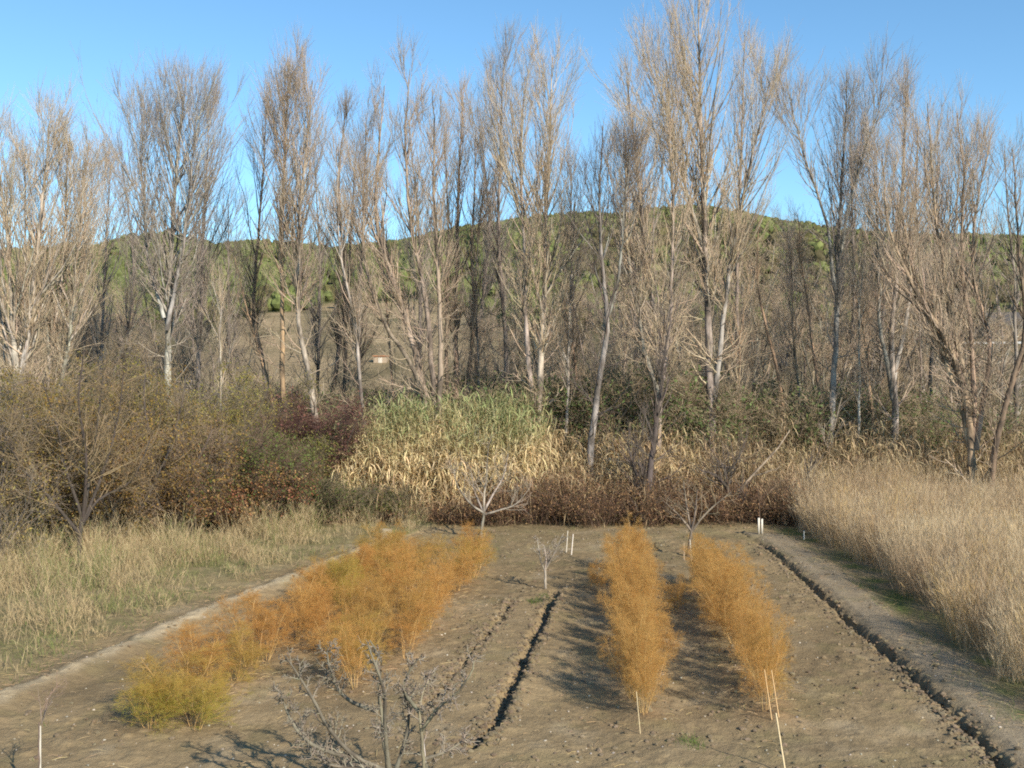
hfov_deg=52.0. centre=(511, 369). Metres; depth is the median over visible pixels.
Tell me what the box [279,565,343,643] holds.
asparagus plant
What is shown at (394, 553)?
asparagus plant
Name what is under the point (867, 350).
slim poplar
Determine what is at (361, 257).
poplar tree
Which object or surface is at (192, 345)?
bare tree
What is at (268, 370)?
bare tree
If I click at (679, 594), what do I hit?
asparagus plant
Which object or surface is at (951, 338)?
poplar tree
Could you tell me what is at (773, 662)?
asparagus plant
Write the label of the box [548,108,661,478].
poplar tree
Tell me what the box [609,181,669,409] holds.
slim poplar
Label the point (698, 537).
asparagus plant
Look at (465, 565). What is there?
asparagus plant
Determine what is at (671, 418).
brush bush
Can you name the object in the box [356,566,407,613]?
asparagus plant
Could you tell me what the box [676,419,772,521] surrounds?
dead tree
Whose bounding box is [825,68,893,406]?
poplar tree
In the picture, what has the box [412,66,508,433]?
poplar tree
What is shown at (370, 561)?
asparagus plant
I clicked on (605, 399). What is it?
brush bush
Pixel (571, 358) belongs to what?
bare tree
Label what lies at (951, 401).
slim poplar
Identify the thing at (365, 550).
asparagus plant
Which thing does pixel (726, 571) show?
asparagus plant
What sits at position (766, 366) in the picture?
bare tree
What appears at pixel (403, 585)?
asparagus plant
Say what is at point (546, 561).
fruit tree
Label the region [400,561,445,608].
asparagus plant
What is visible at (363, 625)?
asparagus plant
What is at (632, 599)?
asparagus plant
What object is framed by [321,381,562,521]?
cane reeds
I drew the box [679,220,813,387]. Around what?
bare tree
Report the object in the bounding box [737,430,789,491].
fallen branch
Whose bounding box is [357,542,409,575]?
asparagus plant
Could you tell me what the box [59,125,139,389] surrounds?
poplar tree
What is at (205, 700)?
asparagus plant
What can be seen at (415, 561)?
asparagus plant
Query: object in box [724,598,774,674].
asparagus plant
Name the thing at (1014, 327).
poplar tree
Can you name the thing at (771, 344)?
bare snag
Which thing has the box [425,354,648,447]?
brush bush
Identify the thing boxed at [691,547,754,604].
asparagus plant
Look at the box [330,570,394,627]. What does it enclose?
asparagus plant
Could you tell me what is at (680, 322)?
bare tree
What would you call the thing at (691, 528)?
fruit tree
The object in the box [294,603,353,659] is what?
asparagus plant
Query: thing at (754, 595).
asparagus plant
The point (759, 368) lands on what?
slim poplar
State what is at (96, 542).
verge grass
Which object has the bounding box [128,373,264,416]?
brush bush
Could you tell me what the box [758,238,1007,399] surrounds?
bare tree
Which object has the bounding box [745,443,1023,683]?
tall grass
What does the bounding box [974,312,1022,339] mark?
farm building
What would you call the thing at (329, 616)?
asparagus plant
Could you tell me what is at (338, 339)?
poplar tree
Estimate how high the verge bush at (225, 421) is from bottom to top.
5.179 m
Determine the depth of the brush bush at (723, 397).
39.62 m
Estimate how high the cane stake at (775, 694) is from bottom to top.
0.804 m
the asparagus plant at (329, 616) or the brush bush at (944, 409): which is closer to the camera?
the asparagus plant at (329, 616)
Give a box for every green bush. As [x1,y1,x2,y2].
[271,468,390,528]
[339,478,421,521]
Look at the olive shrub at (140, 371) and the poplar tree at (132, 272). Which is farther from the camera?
the poplar tree at (132, 272)
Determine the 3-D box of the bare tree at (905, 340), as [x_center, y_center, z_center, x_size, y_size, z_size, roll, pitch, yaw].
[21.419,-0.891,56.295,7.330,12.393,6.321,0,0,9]
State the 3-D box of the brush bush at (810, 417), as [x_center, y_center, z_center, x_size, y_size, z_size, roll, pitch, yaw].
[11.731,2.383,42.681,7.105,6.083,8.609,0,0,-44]
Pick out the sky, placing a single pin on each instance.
(984, 39)
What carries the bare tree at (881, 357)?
on the land
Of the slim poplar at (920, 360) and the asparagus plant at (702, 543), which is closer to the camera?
the asparagus plant at (702, 543)
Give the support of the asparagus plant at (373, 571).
on the garden soil
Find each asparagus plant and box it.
[112,667,195,733]
[116,637,232,712]
[154,664,262,732]
[156,619,233,694]
[175,622,236,685]
[196,589,293,666]
[205,617,270,681]
[237,590,299,649]
[242,595,300,660]
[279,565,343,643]
[285,564,345,610]
[289,583,333,629]
[290,558,333,600]
[293,585,332,636]
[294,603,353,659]
[302,551,355,602]
[306,594,357,642]
[307,616,373,688]
[315,545,369,610]
[321,557,374,601]
[322,609,387,677]
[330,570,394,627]
[333,571,380,632]
[336,543,374,590]
[337,595,400,667]
[343,542,376,579]
[348,549,380,577]
[350,521,408,560]
[356,528,404,572]
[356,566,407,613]
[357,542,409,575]
[360,519,406,562]
[361,551,408,599]
[367,579,438,641]
[377,549,419,595]
[378,570,432,631]
[378,598,433,660]
[381,543,433,589]
[382,563,417,607]
[387,546,433,578]
[390,538,419,571]
[392,531,441,567]
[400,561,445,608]
[406,559,460,613]
[416,531,452,565]
[421,576,456,629]
[423,551,478,590]
[426,564,456,599]
[435,540,488,590]
[438,538,482,584]
[444,532,486,572]
[451,527,497,574]
[459,518,495,568]
[586,558,612,590]
[594,583,660,650]
[595,607,667,698]
[597,544,665,604]
[599,531,652,581]
[602,524,654,571]
[603,578,670,635]
[604,548,658,597]
[604,553,666,615]
[605,594,673,665]
[606,576,644,625]
[609,535,661,593]
[612,565,663,618]
[612,613,685,684]
[613,511,645,554]
[613,535,641,560]
[615,523,646,556]
[618,599,672,662]
[619,619,673,714]
[657,573,692,611]
[679,540,751,596]
[683,533,731,584]
[683,565,774,643]
[688,531,717,578]
[688,538,713,570]
[689,552,748,618]
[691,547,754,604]
[691,552,767,623]
[692,558,763,635]
[698,546,727,578]
[718,588,776,656]
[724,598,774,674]
[725,591,780,663]
[725,632,787,711]
[733,601,795,684]
[745,619,799,697]
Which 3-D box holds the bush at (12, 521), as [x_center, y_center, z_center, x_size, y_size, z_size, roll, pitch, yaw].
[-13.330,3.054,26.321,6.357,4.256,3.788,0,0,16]
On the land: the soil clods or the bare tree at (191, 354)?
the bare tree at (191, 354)
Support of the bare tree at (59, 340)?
on the land
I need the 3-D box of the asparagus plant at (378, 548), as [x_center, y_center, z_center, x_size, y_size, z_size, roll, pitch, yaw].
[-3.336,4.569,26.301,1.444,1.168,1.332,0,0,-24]
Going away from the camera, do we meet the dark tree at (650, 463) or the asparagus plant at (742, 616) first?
the asparagus plant at (742, 616)
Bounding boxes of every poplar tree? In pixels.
[0,71,128,518]
[1,108,145,509]
[1,117,63,422]
[55,137,117,390]
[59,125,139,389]
[68,41,258,423]
[96,131,182,387]
[173,59,253,429]
[197,166,266,411]
[221,83,300,426]
[242,15,329,431]
[260,38,351,437]
[284,116,360,398]
[303,79,384,413]
[305,122,403,476]
[318,23,475,436]
[321,76,396,392]
[383,97,454,395]
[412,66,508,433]
[444,70,550,386]
[455,9,611,452]
[459,13,534,389]
[537,125,607,381]
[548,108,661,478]
[576,39,717,470]
[577,0,804,479]
[603,87,669,383]
[709,2,777,383]
[750,21,922,473]
[768,198,832,399]
[778,205,860,463]
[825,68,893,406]
[839,115,909,404]
[840,54,964,457]
[843,68,1023,496]
[899,101,975,429]
[923,103,996,406]
[956,112,1023,508]
[976,126,1023,424]
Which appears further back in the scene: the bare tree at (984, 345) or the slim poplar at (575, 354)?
the bare tree at (984, 345)
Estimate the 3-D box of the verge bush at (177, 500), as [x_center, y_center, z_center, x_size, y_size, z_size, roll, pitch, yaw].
[-10.375,3.145,31.679,5.552,4.244,6.126,0,0,0]
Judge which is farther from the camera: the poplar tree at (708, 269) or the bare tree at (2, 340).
the bare tree at (2, 340)
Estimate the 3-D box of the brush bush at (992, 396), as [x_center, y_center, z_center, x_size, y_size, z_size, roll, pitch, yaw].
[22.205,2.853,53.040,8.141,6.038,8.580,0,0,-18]
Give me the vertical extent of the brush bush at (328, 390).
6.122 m
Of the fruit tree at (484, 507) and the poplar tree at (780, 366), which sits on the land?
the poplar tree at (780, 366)
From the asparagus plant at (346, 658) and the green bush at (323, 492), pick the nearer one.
the asparagus plant at (346, 658)
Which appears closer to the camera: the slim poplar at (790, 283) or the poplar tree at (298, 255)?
the poplar tree at (298, 255)
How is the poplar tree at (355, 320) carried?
on the land
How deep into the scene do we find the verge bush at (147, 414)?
33.41 m
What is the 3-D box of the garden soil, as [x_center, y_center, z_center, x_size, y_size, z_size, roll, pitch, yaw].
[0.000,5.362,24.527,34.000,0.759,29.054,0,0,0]
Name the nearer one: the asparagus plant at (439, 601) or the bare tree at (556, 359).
the asparagus plant at (439, 601)
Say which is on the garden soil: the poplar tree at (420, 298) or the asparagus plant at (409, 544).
the asparagus plant at (409, 544)
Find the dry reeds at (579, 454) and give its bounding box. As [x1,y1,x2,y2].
[513,418,718,519]
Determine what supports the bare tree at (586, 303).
on the land
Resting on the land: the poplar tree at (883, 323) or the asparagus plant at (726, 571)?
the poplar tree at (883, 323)
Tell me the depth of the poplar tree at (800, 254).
41.74 m
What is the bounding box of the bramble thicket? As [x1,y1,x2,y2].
[306,459,841,529]
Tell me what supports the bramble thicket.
on the garden soil
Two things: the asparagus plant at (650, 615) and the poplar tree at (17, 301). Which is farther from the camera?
the poplar tree at (17, 301)
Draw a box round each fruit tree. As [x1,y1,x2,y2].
[268,638,425,767]
[391,644,485,767]
[439,425,535,541]
[533,534,570,588]
[655,477,741,556]
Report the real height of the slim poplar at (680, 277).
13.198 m
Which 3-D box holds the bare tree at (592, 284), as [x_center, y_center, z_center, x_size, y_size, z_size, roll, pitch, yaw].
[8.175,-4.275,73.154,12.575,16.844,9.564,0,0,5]
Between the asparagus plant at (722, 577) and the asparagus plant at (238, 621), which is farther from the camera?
the asparagus plant at (722, 577)
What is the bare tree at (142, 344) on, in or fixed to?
on the land
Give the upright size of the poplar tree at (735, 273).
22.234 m
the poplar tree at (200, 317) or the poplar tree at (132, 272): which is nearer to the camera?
the poplar tree at (200, 317)
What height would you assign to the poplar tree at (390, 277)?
18.458 m
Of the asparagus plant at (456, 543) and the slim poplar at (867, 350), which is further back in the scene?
the slim poplar at (867, 350)
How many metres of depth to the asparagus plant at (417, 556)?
25.53 m
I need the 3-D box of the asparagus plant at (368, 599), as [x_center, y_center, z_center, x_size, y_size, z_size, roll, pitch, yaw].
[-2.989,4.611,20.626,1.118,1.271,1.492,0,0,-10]
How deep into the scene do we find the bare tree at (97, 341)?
60.34 m
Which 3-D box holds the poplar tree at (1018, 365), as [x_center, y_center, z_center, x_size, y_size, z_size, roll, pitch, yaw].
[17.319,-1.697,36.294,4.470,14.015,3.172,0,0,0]
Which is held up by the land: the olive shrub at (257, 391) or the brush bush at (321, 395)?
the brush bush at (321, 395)
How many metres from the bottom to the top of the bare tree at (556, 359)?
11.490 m
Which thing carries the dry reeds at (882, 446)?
on the land
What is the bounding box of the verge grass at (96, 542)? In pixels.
[0,476,432,675]
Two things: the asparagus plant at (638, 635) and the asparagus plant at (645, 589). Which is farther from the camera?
the asparagus plant at (645, 589)
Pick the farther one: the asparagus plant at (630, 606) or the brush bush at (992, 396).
the brush bush at (992, 396)
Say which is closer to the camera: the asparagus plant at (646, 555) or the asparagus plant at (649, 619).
the asparagus plant at (649, 619)
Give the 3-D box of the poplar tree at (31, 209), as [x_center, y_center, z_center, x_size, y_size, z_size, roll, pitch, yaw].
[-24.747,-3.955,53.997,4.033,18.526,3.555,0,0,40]
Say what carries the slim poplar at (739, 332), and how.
on the land
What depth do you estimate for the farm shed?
111.00 m
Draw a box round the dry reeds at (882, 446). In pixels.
[682,410,1023,497]
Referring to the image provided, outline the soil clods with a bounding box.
[0,527,1021,767]
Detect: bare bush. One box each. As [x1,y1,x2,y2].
[0,325,154,538]
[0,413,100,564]
[87,406,188,534]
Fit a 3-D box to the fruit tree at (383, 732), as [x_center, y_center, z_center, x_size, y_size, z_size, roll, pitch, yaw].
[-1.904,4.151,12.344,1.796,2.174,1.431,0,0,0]
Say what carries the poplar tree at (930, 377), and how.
on the land
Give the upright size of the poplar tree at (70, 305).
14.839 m
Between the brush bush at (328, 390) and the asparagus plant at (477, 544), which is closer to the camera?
the asparagus plant at (477, 544)
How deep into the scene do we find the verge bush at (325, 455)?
35.52 m
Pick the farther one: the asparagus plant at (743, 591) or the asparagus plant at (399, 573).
the asparagus plant at (399, 573)
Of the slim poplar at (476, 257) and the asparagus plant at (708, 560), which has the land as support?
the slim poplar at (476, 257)
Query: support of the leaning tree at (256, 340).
on the land
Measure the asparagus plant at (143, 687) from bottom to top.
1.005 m
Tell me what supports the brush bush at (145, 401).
on the land
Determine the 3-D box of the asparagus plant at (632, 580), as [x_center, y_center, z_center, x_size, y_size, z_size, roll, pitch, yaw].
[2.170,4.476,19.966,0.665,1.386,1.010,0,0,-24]
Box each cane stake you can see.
[636,691,640,733]
[764,669,771,718]
[771,670,778,716]
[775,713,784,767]
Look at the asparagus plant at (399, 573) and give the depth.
22.58 m
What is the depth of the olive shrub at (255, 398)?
38.74 m
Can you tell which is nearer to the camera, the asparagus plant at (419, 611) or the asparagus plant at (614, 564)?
the asparagus plant at (419, 611)
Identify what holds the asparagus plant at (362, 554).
on the garden soil
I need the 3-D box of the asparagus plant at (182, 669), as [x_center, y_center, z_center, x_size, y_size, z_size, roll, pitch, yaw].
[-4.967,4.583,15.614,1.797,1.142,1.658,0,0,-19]
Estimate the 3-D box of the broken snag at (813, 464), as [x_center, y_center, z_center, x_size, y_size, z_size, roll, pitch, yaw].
[9.919,3.822,35.892,2.347,3.052,2.316,0,0,0]
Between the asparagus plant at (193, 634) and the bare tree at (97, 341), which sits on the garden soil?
the asparagus plant at (193, 634)
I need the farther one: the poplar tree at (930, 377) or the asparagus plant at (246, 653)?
the poplar tree at (930, 377)
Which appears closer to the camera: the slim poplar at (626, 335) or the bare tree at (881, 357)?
the slim poplar at (626, 335)
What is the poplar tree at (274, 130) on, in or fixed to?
on the land
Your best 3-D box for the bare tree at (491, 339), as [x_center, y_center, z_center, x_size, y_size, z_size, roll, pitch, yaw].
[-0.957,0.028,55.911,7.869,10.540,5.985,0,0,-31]
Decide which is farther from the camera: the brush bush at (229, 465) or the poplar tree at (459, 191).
the poplar tree at (459, 191)
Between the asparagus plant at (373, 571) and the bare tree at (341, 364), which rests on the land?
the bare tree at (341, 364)
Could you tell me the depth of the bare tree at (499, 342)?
52.33 m
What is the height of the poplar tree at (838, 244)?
18.054 m
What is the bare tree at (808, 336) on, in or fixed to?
on the land
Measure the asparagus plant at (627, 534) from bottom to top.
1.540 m
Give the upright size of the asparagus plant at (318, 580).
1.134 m
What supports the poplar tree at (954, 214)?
on the land
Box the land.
[0,241,1023,523]
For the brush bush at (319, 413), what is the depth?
41.26 m
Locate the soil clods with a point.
(955, 729)
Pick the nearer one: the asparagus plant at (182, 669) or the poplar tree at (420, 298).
the asparagus plant at (182, 669)
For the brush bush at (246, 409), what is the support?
on the land
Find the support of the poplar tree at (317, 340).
on the land
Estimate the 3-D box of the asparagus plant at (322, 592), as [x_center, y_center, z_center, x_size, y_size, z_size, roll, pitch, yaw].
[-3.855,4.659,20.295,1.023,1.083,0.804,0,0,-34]
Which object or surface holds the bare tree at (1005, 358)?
on the land
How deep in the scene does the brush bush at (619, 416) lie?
40.48 m
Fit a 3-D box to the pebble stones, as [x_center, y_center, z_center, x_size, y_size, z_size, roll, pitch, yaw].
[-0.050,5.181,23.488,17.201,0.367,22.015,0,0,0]
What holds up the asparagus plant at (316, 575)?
on the garden soil
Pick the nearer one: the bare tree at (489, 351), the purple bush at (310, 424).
the purple bush at (310, 424)
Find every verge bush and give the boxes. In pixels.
[0,348,205,527]
[0,352,84,519]
[0,357,144,543]
[2,377,196,548]
[63,372,300,523]
[78,405,258,540]
[184,440,295,533]
[247,423,341,521]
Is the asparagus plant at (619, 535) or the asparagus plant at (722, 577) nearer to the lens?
the asparagus plant at (722, 577)
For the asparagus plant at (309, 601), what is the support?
on the garden soil
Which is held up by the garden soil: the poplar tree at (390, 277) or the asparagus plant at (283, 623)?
the asparagus plant at (283, 623)
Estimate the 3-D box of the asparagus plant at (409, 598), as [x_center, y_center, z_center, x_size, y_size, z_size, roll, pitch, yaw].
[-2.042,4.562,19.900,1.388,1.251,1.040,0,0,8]
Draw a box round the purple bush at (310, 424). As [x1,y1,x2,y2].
[251,384,378,482]
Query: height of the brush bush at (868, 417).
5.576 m
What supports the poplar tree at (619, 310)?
on the land
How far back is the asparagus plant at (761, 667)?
15.71 m
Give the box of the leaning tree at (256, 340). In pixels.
[229,249,292,428]
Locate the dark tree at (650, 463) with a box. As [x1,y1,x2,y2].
[592,285,693,523]
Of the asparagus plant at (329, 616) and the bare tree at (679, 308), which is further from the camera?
the bare tree at (679, 308)
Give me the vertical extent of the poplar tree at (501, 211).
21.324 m
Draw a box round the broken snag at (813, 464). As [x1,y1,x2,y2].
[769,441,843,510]
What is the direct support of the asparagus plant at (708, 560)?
on the garden soil
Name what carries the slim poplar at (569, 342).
on the land
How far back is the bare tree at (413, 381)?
59.91 m
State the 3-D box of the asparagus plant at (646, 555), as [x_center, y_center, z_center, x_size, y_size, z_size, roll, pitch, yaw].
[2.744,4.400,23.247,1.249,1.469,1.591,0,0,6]
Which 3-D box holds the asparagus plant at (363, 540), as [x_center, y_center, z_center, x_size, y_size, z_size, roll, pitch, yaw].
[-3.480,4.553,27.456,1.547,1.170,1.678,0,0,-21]
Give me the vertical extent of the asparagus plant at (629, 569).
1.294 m
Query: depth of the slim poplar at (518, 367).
42.82 m
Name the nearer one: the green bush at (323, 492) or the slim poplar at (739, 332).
the green bush at (323, 492)
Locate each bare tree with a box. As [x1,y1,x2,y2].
[0,259,68,410]
[0,283,19,407]
[0,284,165,402]
[0,296,118,393]
[0,332,183,570]
[31,281,143,405]
[80,271,153,393]
[85,328,236,538]
[87,314,176,397]
[98,321,208,398]
[114,249,277,421]
[131,319,203,395]
[152,240,264,401]
[222,342,291,405]
[275,336,376,402]
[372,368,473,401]
[405,365,429,397]
[433,281,562,384]
[437,318,523,382]
[458,288,560,390]
[484,233,652,390]
[512,308,633,391]
[529,267,622,382]
[540,198,710,377]
[576,299,704,395]
[608,258,724,375]
[610,295,746,385]
[614,275,717,379]
[644,241,766,383]
[673,309,764,389]
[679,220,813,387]
[715,213,814,387]
[727,248,887,405]
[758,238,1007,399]
[761,279,881,401]
[798,266,979,410]
[799,241,932,392]
[818,251,946,389]
[851,241,978,404]
[856,199,1023,419]
[886,263,1023,418]
[930,259,1022,403]
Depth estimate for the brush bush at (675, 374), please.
39.83 m
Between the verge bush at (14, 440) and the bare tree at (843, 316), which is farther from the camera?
the bare tree at (843, 316)
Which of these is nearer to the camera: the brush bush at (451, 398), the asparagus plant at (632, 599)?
the asparagus plant at (632, 599)
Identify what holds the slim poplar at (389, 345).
on the land
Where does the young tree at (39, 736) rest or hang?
on the garden soil
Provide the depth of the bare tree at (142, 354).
54.75 m
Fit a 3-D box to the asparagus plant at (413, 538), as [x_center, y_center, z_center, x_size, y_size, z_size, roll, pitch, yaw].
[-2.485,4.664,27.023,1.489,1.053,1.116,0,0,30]
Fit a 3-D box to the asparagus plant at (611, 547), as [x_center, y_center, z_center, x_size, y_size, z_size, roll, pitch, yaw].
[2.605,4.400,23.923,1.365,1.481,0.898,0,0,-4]
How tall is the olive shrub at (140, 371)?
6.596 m
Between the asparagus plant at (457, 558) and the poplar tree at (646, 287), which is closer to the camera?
the asparagus plant at (457, 558)
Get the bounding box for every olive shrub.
[0,329,214,521]
[40,359,281,507]
[100,323,324,451]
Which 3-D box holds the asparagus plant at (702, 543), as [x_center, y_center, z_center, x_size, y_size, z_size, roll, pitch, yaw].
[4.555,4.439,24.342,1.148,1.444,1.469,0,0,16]
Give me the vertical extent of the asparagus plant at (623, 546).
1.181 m
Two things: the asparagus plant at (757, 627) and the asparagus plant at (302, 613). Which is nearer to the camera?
the asparagus plant at (757, 627)
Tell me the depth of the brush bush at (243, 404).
56.54 m
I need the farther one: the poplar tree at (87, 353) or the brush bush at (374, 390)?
the poplar tree at (87, 353)
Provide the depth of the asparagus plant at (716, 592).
20.29 m
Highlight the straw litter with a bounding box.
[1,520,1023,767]
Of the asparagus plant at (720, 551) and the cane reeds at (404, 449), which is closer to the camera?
the asparagus plant at (720, 551)
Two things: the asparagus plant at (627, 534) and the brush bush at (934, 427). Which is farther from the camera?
the brush bush at (934, 427)
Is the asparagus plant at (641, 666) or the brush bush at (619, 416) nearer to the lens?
the asparagus plant at (641, 666)
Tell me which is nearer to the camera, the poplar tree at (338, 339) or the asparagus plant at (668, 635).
the asparagus plant at (668, 635)
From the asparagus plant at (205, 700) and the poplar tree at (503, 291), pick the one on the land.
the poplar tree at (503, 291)
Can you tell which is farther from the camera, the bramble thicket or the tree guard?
the bramble thicket
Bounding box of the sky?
[0,0,1023,247]
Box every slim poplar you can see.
[181,253,254,418]
[361,197,414,415]
[455,160,503,421]
[486,212,543,397]
[538,186,594,450]
[547,258,613,426]
[594,232,642,399]
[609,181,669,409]
[650,178,710,451]
[717,248,775,499]
[741,284,806,428]
[751,231,826,437]
[823,172,893,460]
[840,271,898,455]
[882,173,951,437]
[917,229,984,450]
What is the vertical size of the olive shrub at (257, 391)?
5.541 m
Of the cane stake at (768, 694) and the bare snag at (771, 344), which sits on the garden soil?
the cane stake at (768, 694)
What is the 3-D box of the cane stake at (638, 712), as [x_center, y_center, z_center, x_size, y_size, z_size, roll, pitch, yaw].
[1.803,4.933,14.942,0.090,0.704,0.015,0,0,39]
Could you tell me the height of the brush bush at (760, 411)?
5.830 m
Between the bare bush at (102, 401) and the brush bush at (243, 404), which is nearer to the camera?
the bare bush at (102, 401)
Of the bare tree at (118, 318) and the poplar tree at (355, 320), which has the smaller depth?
the poplar tree at (355, 320)
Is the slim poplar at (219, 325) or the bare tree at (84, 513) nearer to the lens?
the bare tree at (84, 513)
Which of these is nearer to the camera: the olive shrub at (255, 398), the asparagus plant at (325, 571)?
the asparagus plant at (325, 571)
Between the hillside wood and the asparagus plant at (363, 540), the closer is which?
the asparagus plant at (363, 540)
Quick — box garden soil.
[0,510,1023,767]
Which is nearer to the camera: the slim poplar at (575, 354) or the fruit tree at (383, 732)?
the fruit tree at (383, 732)
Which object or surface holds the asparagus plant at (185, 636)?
on the garden soil
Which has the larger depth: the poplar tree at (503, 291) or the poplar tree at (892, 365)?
the poplar tree at (503, 291)
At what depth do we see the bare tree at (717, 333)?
47.07 m
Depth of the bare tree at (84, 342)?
51.32 m
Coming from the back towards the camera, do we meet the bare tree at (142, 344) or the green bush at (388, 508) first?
the bare tree at (142, 344)
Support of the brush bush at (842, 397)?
on the land
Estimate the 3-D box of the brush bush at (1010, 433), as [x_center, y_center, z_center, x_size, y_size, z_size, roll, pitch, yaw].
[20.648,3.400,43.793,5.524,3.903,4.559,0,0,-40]
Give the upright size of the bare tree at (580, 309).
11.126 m
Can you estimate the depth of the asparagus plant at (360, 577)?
23.03 m
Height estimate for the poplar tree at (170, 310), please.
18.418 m
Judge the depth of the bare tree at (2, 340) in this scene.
57.43 m
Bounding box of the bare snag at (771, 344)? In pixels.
[748,201,804,478]
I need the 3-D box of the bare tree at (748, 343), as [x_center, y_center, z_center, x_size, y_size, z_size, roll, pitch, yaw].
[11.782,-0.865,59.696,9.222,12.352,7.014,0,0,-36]
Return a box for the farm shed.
[374,356,387,362]
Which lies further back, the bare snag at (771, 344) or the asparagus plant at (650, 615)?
the bare snag at (771, 344)
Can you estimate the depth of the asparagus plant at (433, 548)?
27.48 m
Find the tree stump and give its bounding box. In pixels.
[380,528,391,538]
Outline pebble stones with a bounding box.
[2,531,1023,767]
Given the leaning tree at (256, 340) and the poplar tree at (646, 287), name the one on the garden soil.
the poplar tree at (646, 287)
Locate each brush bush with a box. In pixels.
[48,374,227,469]
[88,422,261,530]
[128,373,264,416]
[205,385,303,433]
[207,386,275,420]
[240,385,421,485]
[245,367,415,418]
[274,371,416,411]
[307,366,485,432]
[406,367,491,413]
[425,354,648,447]
[462,358,669,469]
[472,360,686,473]
[545,341,734,455]
[545,378,705,451]
[576,395,706,476]
[618,373,759,482]
[665,359,851,480]
[704,363,929,474]
[775,373,952,473]
[791,376,911,448]
[860,386,1023,480]
[861,378,1011,427]
[899,395,989,466]
[982,413,1023,456]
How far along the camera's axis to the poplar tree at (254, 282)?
44.06 m
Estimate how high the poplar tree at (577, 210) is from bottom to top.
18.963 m
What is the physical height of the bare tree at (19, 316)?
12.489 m
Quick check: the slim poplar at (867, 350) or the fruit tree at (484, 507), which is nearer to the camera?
the fruit tree at (484, 507)
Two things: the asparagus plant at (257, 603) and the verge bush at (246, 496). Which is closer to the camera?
the asparagus plant at (257, 603)
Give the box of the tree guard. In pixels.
[758,488,762,533]
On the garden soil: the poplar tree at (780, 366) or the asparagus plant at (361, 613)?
the asparagus plant at (361, 613)
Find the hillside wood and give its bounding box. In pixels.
[0,204,1023,329]
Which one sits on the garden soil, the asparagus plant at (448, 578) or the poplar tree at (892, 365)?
the asparagus plant at (448, 578)
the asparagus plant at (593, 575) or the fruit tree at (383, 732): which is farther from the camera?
the asparagus plant at (593, 575)
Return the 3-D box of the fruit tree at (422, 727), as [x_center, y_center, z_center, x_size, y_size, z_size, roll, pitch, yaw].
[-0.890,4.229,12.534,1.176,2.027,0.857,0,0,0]
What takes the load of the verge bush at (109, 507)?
on the garden soil
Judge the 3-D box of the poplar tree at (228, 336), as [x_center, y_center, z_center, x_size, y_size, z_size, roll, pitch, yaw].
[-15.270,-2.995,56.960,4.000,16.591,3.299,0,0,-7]
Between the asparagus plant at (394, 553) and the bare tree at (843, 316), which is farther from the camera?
the bare tree at (843, 316)
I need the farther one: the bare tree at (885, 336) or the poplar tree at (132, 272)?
the bare tree at (885, 336)
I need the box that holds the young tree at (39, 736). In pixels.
[28,673,67,767]
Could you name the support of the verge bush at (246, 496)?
on the garden soil
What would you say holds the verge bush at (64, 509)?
on the garden soil
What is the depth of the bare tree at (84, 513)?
26.96 m
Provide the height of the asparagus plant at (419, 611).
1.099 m
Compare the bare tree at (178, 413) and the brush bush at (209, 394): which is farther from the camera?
the brush bush at (209, 394)
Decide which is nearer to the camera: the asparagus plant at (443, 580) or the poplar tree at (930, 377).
the asparagus plant at (443, 580)
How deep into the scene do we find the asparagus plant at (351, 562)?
22.34 m
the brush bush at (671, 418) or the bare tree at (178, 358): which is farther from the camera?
the bare tree at (178, 358)
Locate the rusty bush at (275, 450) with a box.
[150,407,328,529]
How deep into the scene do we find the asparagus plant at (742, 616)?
18.12 m
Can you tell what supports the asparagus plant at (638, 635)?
on the garden soil
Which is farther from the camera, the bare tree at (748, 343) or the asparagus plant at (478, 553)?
the bare tree at (748, 343)
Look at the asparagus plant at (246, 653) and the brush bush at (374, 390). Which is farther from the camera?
the brush bush at (374, 390)
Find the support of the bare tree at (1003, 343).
on the land
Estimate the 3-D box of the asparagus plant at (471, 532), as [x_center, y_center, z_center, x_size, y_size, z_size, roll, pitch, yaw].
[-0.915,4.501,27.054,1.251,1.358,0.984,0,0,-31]
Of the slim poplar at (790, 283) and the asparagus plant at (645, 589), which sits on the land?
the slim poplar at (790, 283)
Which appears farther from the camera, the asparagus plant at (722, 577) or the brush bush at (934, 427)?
the brush bush at (934, 427)
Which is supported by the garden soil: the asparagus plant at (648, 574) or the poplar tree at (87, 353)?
the asparagus plant at (648, 574)
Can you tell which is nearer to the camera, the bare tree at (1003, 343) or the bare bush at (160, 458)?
the bare bush at (160, 458)
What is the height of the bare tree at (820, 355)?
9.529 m

